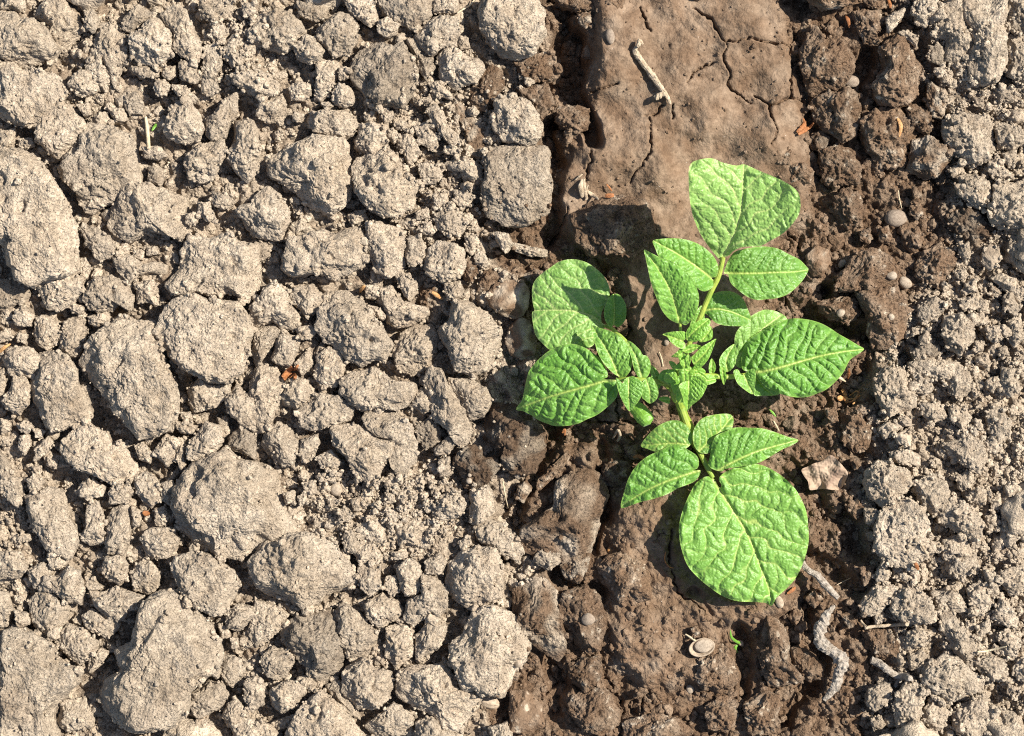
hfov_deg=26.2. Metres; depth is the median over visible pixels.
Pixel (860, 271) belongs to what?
soil clod
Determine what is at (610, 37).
pebble
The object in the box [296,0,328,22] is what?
soil clod
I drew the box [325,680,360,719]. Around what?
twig
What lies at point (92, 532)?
soil clod
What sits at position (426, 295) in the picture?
soil clod
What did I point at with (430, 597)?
soil clod
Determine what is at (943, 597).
soil clod
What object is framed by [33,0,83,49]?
soil clod
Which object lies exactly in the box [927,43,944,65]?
soil clod
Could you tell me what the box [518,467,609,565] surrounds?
soil clod
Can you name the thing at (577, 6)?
soil clod
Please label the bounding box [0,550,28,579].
soil clod
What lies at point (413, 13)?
soil clod
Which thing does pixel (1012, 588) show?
soil clod
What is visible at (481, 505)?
soil clod
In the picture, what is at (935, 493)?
soil clod
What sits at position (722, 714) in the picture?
soil clod
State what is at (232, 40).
soil clod
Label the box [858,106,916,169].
soil clod
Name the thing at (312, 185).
soil clod
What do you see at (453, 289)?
soil clod
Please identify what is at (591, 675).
soil clod
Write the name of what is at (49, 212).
soil clod
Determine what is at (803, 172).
soil clod
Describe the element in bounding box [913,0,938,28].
soil clod
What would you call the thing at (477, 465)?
soil clod
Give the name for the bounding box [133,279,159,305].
soil clod
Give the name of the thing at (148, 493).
soil clod
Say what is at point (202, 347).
soil clod
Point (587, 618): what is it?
pebble
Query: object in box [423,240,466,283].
soil clod
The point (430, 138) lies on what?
soil clod
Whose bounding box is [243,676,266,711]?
soil clod
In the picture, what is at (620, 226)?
soil clod
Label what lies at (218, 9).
soil clod
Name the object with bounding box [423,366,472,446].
soil clod
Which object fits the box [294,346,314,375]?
soil clod
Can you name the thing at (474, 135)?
soil clod
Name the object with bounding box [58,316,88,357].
soil clod
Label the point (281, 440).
soil clod
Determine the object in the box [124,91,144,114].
soil clod
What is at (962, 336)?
soil clod
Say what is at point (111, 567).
soil clod
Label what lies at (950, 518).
soil clod
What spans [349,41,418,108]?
soil clod
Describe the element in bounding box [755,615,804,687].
soil clod
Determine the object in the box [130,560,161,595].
soil clod
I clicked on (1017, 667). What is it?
soil clod
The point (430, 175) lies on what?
soil clod
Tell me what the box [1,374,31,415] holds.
soil clod
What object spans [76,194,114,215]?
soil clod
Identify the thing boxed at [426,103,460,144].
soil clod
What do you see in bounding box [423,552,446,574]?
soil clod
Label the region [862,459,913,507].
soil clod
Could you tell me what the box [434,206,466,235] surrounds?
soil clod
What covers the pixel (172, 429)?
soil clod
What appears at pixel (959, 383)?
soil clod
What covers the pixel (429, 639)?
soil clod
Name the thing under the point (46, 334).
soil clod
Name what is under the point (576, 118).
soil clod
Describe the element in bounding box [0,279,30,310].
soil clod
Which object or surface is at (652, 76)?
stick
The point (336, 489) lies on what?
pebble
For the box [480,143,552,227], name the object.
soil clod
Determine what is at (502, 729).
soil clod
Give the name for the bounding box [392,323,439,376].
soil clod
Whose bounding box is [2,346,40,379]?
soil clod
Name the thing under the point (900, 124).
straw
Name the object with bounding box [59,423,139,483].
soil clod
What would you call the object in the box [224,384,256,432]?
soil clod
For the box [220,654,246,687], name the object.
soil clod
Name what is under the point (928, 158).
soil clod
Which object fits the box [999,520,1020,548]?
soil clod
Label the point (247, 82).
soil clod
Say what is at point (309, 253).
soil clod
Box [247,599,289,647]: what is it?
soil clod
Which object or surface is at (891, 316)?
pebble
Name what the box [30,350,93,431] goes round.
soil clod
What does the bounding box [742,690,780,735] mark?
soil clod
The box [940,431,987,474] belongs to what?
soil clod
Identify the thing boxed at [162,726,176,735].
soil clod
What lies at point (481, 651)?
soil clod
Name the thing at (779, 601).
seed
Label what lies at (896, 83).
soil clod
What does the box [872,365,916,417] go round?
soil clod
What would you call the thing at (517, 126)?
soil clod
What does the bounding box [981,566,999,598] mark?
soil clod
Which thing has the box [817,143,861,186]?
soil clod
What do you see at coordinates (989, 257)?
soil clod
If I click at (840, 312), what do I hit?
pebble
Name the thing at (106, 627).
soil clod
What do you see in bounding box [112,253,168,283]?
soil clod
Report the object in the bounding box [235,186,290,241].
soil clod
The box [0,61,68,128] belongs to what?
soil clod
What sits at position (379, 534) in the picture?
soil clod
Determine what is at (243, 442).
soil clod
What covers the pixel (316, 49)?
soil clod
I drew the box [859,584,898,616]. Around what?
soil clod
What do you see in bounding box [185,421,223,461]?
soil clod
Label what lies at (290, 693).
soil clod
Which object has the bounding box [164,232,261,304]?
soil clod
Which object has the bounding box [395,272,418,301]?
soil clod
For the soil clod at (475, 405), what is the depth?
1.09 m
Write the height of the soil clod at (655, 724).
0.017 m
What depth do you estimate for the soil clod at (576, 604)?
1.10 m
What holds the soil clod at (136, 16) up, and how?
on the soil ground
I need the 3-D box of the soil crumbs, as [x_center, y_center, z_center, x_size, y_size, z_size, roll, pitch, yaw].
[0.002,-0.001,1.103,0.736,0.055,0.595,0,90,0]
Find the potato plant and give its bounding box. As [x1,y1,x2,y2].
[516,158,863,605]
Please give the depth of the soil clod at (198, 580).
1.09 m
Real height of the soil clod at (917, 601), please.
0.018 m
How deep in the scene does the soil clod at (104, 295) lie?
1.09 m
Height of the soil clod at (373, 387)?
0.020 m
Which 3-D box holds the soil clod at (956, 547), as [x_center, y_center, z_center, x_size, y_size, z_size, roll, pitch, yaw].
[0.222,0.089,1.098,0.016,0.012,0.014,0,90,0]
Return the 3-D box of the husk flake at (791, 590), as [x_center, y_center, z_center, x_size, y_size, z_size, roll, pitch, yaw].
[0.140,0.111,1.099,0.005,0.003,0.004,0,90,0]
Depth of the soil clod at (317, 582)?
1.09 m
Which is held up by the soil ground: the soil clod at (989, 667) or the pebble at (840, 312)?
the soil clod at (989, 667)
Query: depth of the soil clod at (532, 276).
1.10 m
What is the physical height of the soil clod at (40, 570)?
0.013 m
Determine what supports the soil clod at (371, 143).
on the soil ground
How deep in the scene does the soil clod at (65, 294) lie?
1.09 m
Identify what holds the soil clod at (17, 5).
on the soil ground
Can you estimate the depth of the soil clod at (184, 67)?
1.09 m
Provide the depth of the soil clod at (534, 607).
1.09 m
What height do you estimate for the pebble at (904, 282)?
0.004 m
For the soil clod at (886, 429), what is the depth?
1.10 m
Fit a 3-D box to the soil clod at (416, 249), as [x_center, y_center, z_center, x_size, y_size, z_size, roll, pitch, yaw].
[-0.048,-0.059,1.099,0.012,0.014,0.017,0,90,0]
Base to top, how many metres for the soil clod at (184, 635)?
0.034 m
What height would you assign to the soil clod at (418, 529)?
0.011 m
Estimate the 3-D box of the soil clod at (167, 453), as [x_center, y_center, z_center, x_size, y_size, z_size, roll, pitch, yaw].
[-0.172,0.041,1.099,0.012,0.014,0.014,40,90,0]
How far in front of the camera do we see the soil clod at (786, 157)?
1.09 m
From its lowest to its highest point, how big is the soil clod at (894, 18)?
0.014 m
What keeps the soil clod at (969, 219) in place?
on the soil ground
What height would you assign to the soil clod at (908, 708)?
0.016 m
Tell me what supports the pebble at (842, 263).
on the soil ground
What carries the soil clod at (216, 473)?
on the soil ground
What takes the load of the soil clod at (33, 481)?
on the soil ground
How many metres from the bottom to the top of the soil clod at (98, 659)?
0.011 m
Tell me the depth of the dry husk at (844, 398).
1.11 m
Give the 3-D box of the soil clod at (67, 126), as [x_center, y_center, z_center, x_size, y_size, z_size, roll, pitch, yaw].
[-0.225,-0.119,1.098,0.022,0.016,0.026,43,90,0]
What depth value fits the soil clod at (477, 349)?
1.09 m
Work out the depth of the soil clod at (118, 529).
1.09 m
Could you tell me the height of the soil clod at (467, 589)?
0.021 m
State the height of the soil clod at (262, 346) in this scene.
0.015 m
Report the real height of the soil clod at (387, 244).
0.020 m
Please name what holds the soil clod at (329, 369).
on the soil ground
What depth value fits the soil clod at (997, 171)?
1.09 m
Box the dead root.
[813,605,848,701]
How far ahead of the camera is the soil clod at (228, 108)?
1.09 m
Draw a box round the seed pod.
[685,634,714,656]
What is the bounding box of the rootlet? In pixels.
[612,429,621,441]
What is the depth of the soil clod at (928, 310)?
1.09 m
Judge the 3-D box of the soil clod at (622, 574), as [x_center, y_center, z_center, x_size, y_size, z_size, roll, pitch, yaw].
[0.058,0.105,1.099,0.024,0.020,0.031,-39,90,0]
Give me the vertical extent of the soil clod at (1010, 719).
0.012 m
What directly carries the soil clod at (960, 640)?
on the soil ground
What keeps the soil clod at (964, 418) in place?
on the soil ground
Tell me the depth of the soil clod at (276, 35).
1.09 m
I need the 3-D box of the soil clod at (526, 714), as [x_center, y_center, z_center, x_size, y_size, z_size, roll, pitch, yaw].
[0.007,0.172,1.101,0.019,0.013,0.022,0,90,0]
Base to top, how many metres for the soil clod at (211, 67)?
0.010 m
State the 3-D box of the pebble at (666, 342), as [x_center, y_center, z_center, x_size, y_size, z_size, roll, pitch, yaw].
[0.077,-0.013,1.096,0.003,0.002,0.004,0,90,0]
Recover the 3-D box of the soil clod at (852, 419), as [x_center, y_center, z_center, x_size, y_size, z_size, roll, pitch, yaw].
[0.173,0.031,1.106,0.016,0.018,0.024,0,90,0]
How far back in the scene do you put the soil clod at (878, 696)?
1.09 m
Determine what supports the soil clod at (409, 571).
on the soil ground
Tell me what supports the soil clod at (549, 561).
on the soil ground
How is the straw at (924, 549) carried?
on the soil ground
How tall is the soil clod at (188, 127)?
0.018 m
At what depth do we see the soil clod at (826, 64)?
1.10 m
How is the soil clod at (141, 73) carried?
on the soil ground
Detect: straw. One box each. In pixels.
[144,116,150,148]
[457,0,474,12]
[502,478,507,506]
[897,118,902,136]
[920,543,930,560]
[977,646,1006,652]
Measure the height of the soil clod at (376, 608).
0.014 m
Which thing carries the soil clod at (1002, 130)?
on the soil ground
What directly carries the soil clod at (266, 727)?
on the soil ground
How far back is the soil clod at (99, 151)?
1.09 m
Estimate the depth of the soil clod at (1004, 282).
1.10 m
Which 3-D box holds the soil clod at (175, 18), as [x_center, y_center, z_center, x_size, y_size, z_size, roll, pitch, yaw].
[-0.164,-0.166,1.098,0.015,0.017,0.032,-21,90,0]
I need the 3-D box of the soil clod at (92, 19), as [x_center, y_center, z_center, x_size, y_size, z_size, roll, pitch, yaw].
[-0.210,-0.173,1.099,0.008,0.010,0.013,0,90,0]
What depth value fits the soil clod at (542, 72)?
1.10 m
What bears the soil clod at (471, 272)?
on the soil ground
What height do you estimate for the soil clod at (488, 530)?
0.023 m
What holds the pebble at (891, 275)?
on the soil clod at (860, 271)
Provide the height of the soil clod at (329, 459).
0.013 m
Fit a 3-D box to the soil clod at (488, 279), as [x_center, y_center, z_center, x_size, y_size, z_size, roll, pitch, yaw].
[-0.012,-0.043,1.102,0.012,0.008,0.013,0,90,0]
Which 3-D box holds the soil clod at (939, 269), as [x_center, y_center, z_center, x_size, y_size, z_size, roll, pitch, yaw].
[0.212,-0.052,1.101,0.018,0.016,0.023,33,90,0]
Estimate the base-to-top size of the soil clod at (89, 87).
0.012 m
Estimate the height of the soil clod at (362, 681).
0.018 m
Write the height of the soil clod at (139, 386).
0.028 m
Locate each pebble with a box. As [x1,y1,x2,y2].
[330,482,341,495]
[466,478,471,483]
[514,660,522,667]
[581,613,594,624]
[606,29,614,43]
[664,339,668,345]
[686,684,693,693]
[837,309,844,316]
[838,256,849,267]
[845,75,858,86]
[884,209,907,226]
[886,271,896,279]
[888,314,894,319]
[899,276,911,288]
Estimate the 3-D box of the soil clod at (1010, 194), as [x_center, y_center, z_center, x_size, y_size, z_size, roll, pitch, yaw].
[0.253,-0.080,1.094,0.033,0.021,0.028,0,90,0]
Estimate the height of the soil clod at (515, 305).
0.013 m
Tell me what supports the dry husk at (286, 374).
on the soil ground
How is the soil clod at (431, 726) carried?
on the soil ground
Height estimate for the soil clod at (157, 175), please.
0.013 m
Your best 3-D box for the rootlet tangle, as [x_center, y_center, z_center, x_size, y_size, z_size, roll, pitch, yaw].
[0.037,-0.090,1.095,0.012,0.006,0.013,0,90,0]
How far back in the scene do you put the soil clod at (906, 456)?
1.09 m
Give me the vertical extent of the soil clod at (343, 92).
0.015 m
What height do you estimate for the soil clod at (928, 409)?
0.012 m
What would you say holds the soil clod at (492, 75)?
on the soil ground
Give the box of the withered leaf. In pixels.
[802,455,847,489]
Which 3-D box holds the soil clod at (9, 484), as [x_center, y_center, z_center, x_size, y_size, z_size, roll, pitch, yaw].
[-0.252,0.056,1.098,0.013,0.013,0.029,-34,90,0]
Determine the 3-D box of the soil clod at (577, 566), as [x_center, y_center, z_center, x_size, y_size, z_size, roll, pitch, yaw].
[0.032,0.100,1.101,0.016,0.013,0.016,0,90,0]
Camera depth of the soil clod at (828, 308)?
1.10 m
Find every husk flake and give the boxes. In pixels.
[0,343,10,352]
[142,511,149,515]
[432,291,442,299]
[605,193,613,197]
[633,454,644,459]
[787,586,795,593]
[845,14,850,27]
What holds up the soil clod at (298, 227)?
on the soil ground
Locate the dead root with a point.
(822, 643)
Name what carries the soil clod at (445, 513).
on the soil ground
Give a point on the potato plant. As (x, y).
(743, 533)
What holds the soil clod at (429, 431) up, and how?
on the soil ground
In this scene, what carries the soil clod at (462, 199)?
on the soil ground
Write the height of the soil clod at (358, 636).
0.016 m
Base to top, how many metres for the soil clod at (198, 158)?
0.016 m
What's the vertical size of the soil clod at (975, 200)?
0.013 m
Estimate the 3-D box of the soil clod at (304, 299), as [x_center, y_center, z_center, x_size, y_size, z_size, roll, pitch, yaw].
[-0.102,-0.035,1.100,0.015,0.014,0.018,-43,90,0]
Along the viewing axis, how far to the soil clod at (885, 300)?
1.09 m
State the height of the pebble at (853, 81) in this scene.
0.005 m
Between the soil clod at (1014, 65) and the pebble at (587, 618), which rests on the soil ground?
the soil clod at (1014, 65)
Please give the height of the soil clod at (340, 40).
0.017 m
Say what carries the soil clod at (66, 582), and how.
on the soil ground
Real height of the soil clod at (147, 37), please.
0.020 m
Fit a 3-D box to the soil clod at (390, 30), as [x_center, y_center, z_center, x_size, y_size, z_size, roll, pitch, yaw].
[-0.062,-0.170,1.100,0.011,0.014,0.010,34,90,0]
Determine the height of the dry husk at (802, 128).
0.007 m
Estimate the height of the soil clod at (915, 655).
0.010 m
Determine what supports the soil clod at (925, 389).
on the soil ground
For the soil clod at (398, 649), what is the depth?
1.09 m
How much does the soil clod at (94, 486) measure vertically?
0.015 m
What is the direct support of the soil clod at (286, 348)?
on the soil ground
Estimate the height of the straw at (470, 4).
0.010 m
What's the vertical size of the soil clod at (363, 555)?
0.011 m
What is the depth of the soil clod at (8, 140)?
1.10 m
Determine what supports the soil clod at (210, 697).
on the soil ground
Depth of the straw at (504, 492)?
1.10 m
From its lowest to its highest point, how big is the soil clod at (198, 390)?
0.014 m
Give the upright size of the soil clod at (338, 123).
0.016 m
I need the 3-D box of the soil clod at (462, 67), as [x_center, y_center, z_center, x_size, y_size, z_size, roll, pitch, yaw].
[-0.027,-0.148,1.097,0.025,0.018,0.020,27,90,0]
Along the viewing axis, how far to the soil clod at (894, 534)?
1.09 m
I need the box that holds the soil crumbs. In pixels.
[0,0,1023,735]
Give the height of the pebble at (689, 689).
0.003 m
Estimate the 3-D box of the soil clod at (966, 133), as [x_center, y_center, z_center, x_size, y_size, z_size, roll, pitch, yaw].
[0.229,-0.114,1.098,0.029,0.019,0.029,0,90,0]
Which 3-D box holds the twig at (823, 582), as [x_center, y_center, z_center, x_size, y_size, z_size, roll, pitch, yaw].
[0.154,0.105,1.096,0.026,0.006,0.005,44,90,0]
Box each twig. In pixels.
[802,561,839,599]
[860,620,908,629]
[870,656,912,687]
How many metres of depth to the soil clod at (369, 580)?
1.09 m
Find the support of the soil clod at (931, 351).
on the soil ground
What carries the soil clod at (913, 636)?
on the soil ground
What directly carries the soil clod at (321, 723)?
on the soil ground
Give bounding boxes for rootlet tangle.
[575,174,598,199]
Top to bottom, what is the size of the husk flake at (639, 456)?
0.003 m
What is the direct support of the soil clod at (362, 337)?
on the soil ground
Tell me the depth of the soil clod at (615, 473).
1.10 m
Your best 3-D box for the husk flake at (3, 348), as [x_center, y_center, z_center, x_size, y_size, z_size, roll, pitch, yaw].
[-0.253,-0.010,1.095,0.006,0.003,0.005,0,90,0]
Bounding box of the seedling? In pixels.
[730,630,743,652]
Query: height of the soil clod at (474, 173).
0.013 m
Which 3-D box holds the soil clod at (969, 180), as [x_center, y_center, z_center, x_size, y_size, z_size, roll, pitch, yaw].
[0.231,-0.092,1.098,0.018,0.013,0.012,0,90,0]
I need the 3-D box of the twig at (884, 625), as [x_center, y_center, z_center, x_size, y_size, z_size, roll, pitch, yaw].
[0.186,0.128,1.097,0.023,0.012,0.005,0,90,0]
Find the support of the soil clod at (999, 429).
on the soil ground
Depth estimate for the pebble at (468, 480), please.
1.09 m
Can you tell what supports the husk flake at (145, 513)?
on the soil ground
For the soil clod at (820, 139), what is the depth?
1.10 m
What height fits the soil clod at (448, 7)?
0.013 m
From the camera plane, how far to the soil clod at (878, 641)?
1.10 m
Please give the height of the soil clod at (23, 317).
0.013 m
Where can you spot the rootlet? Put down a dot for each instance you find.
(618, 431)
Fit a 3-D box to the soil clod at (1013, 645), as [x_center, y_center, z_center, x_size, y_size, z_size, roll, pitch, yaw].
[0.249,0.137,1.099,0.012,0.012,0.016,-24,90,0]
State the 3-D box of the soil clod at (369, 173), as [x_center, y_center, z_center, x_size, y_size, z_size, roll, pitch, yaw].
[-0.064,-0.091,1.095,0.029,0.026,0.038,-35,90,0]
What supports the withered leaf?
on the soil ground
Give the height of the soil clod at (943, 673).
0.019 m
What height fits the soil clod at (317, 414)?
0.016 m
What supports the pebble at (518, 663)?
on the soil clod at (481, 651)
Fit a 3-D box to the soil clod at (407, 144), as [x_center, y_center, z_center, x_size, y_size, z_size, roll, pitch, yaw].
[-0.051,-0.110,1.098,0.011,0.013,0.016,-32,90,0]
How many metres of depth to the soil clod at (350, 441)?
1.09 m
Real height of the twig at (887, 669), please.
0.014 m
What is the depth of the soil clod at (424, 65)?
1.10 m
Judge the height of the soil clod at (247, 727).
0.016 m
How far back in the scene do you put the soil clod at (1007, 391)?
1.09 m
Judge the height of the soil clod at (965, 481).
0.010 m
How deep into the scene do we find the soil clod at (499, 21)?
1.09 m
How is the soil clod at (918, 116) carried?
on the soil ground
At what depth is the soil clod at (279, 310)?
1.09 m
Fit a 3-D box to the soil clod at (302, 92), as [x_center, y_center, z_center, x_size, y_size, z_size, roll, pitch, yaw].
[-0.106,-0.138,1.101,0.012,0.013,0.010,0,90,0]
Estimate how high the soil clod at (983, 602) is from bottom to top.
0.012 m
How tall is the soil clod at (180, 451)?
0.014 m
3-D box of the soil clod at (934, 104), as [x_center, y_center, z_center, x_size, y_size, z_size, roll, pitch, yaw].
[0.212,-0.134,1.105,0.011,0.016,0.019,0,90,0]
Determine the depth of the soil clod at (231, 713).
1.09 m
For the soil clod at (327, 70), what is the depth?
1.10 m
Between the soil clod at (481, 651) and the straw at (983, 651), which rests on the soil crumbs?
the straw at (983, 651)
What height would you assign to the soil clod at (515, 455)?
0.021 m
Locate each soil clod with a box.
[0,0,26,11]
[0,10,61,68]
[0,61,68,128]
[0,127,16,148]
[0,147,80,288]
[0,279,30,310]
[0,452,24,508]
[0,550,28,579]
[0,590,15,627]
[0,624,81,735]
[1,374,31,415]
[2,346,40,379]
[12,307,35,326]
[24,486,80,560]
[26,473,44,492]
[27,562,53,588]
[28,591,70,636]
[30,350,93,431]
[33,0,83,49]
[33,315,60,350]
[34,100,86,160]
[36,274,85,310]
[50,566,85,605]
[54,623,98,665]
[56,696,95,732]
[57,122,144,201]
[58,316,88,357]
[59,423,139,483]
[67,69,98,97]
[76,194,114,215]
[76,479,107,500]
[78,313,180,439]
[79,226,115,260]
[79,500,104,545]
[81,608,122,638]
[82,274,134,313]
[83,9,100,33]
[84,46,111,92]
[88,647,109,672]
[91,586,143,622]
[93,22,129,90]
[99,589,223,733]
[101,554,128,585]
[104,503,132,558]
[106,180,190,244]
[108,483,134,504]
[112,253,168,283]
[122,4,152,32]
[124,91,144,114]
[128,15,173,66]
[129,65,159,79]
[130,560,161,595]
[132,470,160,508]
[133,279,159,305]
[141,526,180,559]
[147,164,167,186]
[154,433,175,467]
[155,293,253,384]
[159,4,201,62]
[160,480,175,505]
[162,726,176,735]
[163,97,204,145]
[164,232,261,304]
[167,418,177,432]
[170,445,301,559]
[170,550,241,616]
[175,437,186,469]
[178,60,200,84]
[183,138,226,184]
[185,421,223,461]
[187,378,231,412]
[190,680,228,718]
[199,0,234,22]
[200,43,222,96]
[205,92,238,141]
[211,191,235,209]
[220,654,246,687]
[222,34,244,67]
[222,697,246,727]
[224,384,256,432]
[225,602,254,631]
[226,118,260,183]
[226,428,256,459]
[229,717,262,735]
[231,69,280,97]
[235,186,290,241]
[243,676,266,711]
[246,8,305,54]
[247,364,285,433]
[247,531,357,609]
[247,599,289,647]
[248,282,300,330]
[251,323,280,366]
[255,94,287,124]
[255,718,279,735]
[260,421,300,467]
[260,645,294,680]
[266,132,352,215]
[269,679,306,713]
[271,332,300,366]
[279,608,344,684]
[280,226,366,280]
[281,377,316,409]
[285,689,365,735]
[287,218,314,235]
[288,81,312,102]
[288,283,323,316]
[292,34,325,64]
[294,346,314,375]
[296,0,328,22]
[297,393,354,431]
[298,433,320,462]
[306,109,359,139]
[313,346,346,387]
[314,58,340,102]
[314,290,394,367]
[315,449,341,469]
[316,11,359,59]
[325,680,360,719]
[329,423,392,482]
[331,82,354,108]
[332,602,378,661]
[338,366,417,411]
[341,656,394,709]
[342,529,360,553]
[343,0,378,27]
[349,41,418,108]
[350,147,418,218]
[352,517,387,545]
[353,121,389,153]
[353,543,381,563]
[357,563,381,596]
[361,410,417,476]
[363,591,403,628]
[364,701,414,735]
[365,221,406,278]
[376,285,429,328]
[377,0,433,31]
[377,16,399,39]
[384,623,414,669]
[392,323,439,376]
[394,516,429,547]
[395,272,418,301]
[395,661,482,732]
[396,133,420,165]
[396,558,422,596]
[402,572,448,625]
[405,233,427,267]
[406,38,435,80]
[408,387,431,414]
[413,14,460,56]
[413,122,438,148]
[414,620,447,659]
[414,715,455,735]
[415,417,442,450]
[417,161,442,184]
[419,282,438,308]
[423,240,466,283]
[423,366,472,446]
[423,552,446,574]
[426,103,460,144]
[432,0,458,15]
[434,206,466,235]
[434,493,467,521]
[436,46,485,90]
[438,298,502,376]
[443,157,483,185]
[444,280,465,300]
[445,545,503,610]
[447,377,493,421]
[448,604,531,698]
[451,444,501,488]
[452,189,473,209]
[454,101,485,152]
[462,257,478,283]
[467,64,504,113]
[468,485,494,524]
[472,518,524,561]
[477,0,546,60]
[477,268,499,291]
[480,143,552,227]
[483,401,546,477]
[486,280,529,318]
[487,720,512,735]
[491,95,543,145]
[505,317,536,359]
[508,689,544,733]
[512,576,566,661]
[513,51,559,83]
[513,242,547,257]
[516,83,555,120]
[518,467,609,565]
[523,268,544,283]
[533,549,560,570]
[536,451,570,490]
[553,0,594,13]
[554,104,590,134]
[559,553,590,583]
[559,583,606,651]
[567,654,602,690]
[567,686,620,735]
[569,194,656,263]
[595,0,624,12]
[596,551,652,606]
[601,459,630,487]
[621,712,692,735]
[693,643,739,694]
[704,695,739,732]
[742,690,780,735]
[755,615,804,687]
[770,146,791,167]
[790,162,814,183]
[790,645,823,682]
[798,24,855,94]
[805,245,830,277]
[809,85,861,142]
[809,130,829,150]
[816,295,861,324]
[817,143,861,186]
[831,186,865,229]
[834,247,900,292]
[839,405,872,452]
[851,9,882,45]
[854,284,913,350]
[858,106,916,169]
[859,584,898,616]
[861,627,899,665]
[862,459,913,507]
[864,681,893,711]
[871,32,922,107]
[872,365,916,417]
[872,497,931,568]
[877,420,903,439]
[884,8,905,33]
[888,585,934,624]
[889,448,920,465]
[891,679,924,727]
[905,104,933,135]
[905,625,928,648]
[906,135,949,180]
[907,358,967,379]
[907,648,929,670]
[908,371,933,394]
[910,473,950,514]
[911,343,939,360]
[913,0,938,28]
[914,241,957,289]
[915,296,944,323]
[919,401,947,422]
[920,651,985,703]
[920,700,948,732]
[924,82,946,119]
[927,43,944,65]
[929,586,967,612]
[936,501,983,539]
[937,0,971,66]
[939,610,977,663]
[940,111,996,165]
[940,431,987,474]
[941,312,975,355]
[941,533,972,560]
[944,551,978,579]
[945,203,993,244]
[945,366,972,398]
[946,404,971,430]
[951,696,991,735]
[955,183,991,210]
[955,471,974,491]
[956,172,990,194]
[961,0,1008,86]
[965,582,992,616]
[974,651,1008,682]
[980,244,1000,271]
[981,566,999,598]
[984,406,1011,443]
[986,158,1009,180]
[988,180,1023,230]
[989,273,1023,303]
[990,596,1018,628]
[993,122,1023,150]
[995,627,1021,657]
[998,564,1023,595]
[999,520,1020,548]
[999,710,1023,728]
[1000,367,1019,398]
[1005,34,1023,84]
[1006,316,1023,348]
[1007,0,1023,34]
[1007,234,1023,271]
[1011,656,1023,682]
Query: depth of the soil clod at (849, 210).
1.10 m
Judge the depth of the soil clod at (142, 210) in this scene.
1.09 m
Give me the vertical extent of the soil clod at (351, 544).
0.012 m
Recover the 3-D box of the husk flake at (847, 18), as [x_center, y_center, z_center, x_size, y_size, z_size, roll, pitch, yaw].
[0.168,-0.174,1.103,0.003,0.002,0.007,0,90,0]
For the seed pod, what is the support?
on the soil ground
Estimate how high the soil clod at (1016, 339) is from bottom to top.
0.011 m
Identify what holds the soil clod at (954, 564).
on the soil ground
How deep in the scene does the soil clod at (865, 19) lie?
1.10 m
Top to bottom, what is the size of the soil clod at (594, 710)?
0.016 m
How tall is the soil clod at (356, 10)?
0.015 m
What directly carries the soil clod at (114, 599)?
on the soil ground
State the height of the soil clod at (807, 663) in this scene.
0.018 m
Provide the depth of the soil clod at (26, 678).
1.09 m
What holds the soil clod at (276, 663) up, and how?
on the soil ground
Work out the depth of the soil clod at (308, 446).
1.10 m
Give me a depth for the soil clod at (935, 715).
1.09 m
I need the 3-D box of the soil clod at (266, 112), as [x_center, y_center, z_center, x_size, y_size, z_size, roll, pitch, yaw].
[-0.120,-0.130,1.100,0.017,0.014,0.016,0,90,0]
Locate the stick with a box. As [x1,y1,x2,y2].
[632,38,670,104]
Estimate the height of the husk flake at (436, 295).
0.002 m
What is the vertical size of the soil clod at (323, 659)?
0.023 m
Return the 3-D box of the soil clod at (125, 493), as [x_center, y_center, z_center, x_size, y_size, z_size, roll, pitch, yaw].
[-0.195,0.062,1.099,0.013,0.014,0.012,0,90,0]
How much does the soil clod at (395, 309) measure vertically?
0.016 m
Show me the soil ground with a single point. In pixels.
(730, 32)
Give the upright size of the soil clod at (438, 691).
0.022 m
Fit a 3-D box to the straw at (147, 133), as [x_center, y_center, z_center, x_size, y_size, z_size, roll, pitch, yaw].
[-0.182,-0.117,1.096,0.004,0.009,0.017,0,90,0]
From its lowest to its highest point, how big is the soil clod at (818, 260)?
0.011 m
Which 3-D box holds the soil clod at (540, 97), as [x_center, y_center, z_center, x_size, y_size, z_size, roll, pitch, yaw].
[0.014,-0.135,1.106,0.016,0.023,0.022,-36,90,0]
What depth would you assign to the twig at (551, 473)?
1.10 m
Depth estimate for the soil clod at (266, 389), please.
1.09 m
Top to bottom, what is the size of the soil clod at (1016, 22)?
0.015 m
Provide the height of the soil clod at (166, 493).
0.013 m
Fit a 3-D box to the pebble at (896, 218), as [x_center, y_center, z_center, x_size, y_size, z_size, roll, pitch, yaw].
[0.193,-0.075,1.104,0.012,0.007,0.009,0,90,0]
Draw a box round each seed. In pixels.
[481,697,499,708]
[775,596,783,607]
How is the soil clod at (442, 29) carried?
on the soil ground
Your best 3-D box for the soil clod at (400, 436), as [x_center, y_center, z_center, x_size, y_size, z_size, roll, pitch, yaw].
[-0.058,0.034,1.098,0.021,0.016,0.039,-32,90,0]
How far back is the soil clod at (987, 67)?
1.09 m
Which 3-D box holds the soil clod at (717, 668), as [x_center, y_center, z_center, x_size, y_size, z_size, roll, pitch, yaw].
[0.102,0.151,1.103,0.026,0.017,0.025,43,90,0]
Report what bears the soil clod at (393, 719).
on the soil ground
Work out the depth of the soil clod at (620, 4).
1.10 m
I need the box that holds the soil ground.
[0,0,1023,735]
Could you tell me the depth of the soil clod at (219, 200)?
1.09 m
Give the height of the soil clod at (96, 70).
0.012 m
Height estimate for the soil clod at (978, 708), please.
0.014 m
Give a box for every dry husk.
[281,365,298,379]
[796,118,813,134]
[837,389,860,403]
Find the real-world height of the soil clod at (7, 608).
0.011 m
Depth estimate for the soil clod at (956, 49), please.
1.09 m
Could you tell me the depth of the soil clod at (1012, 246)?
1.09 m
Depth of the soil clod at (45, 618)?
1.10 m
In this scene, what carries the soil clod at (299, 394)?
on the soil ground

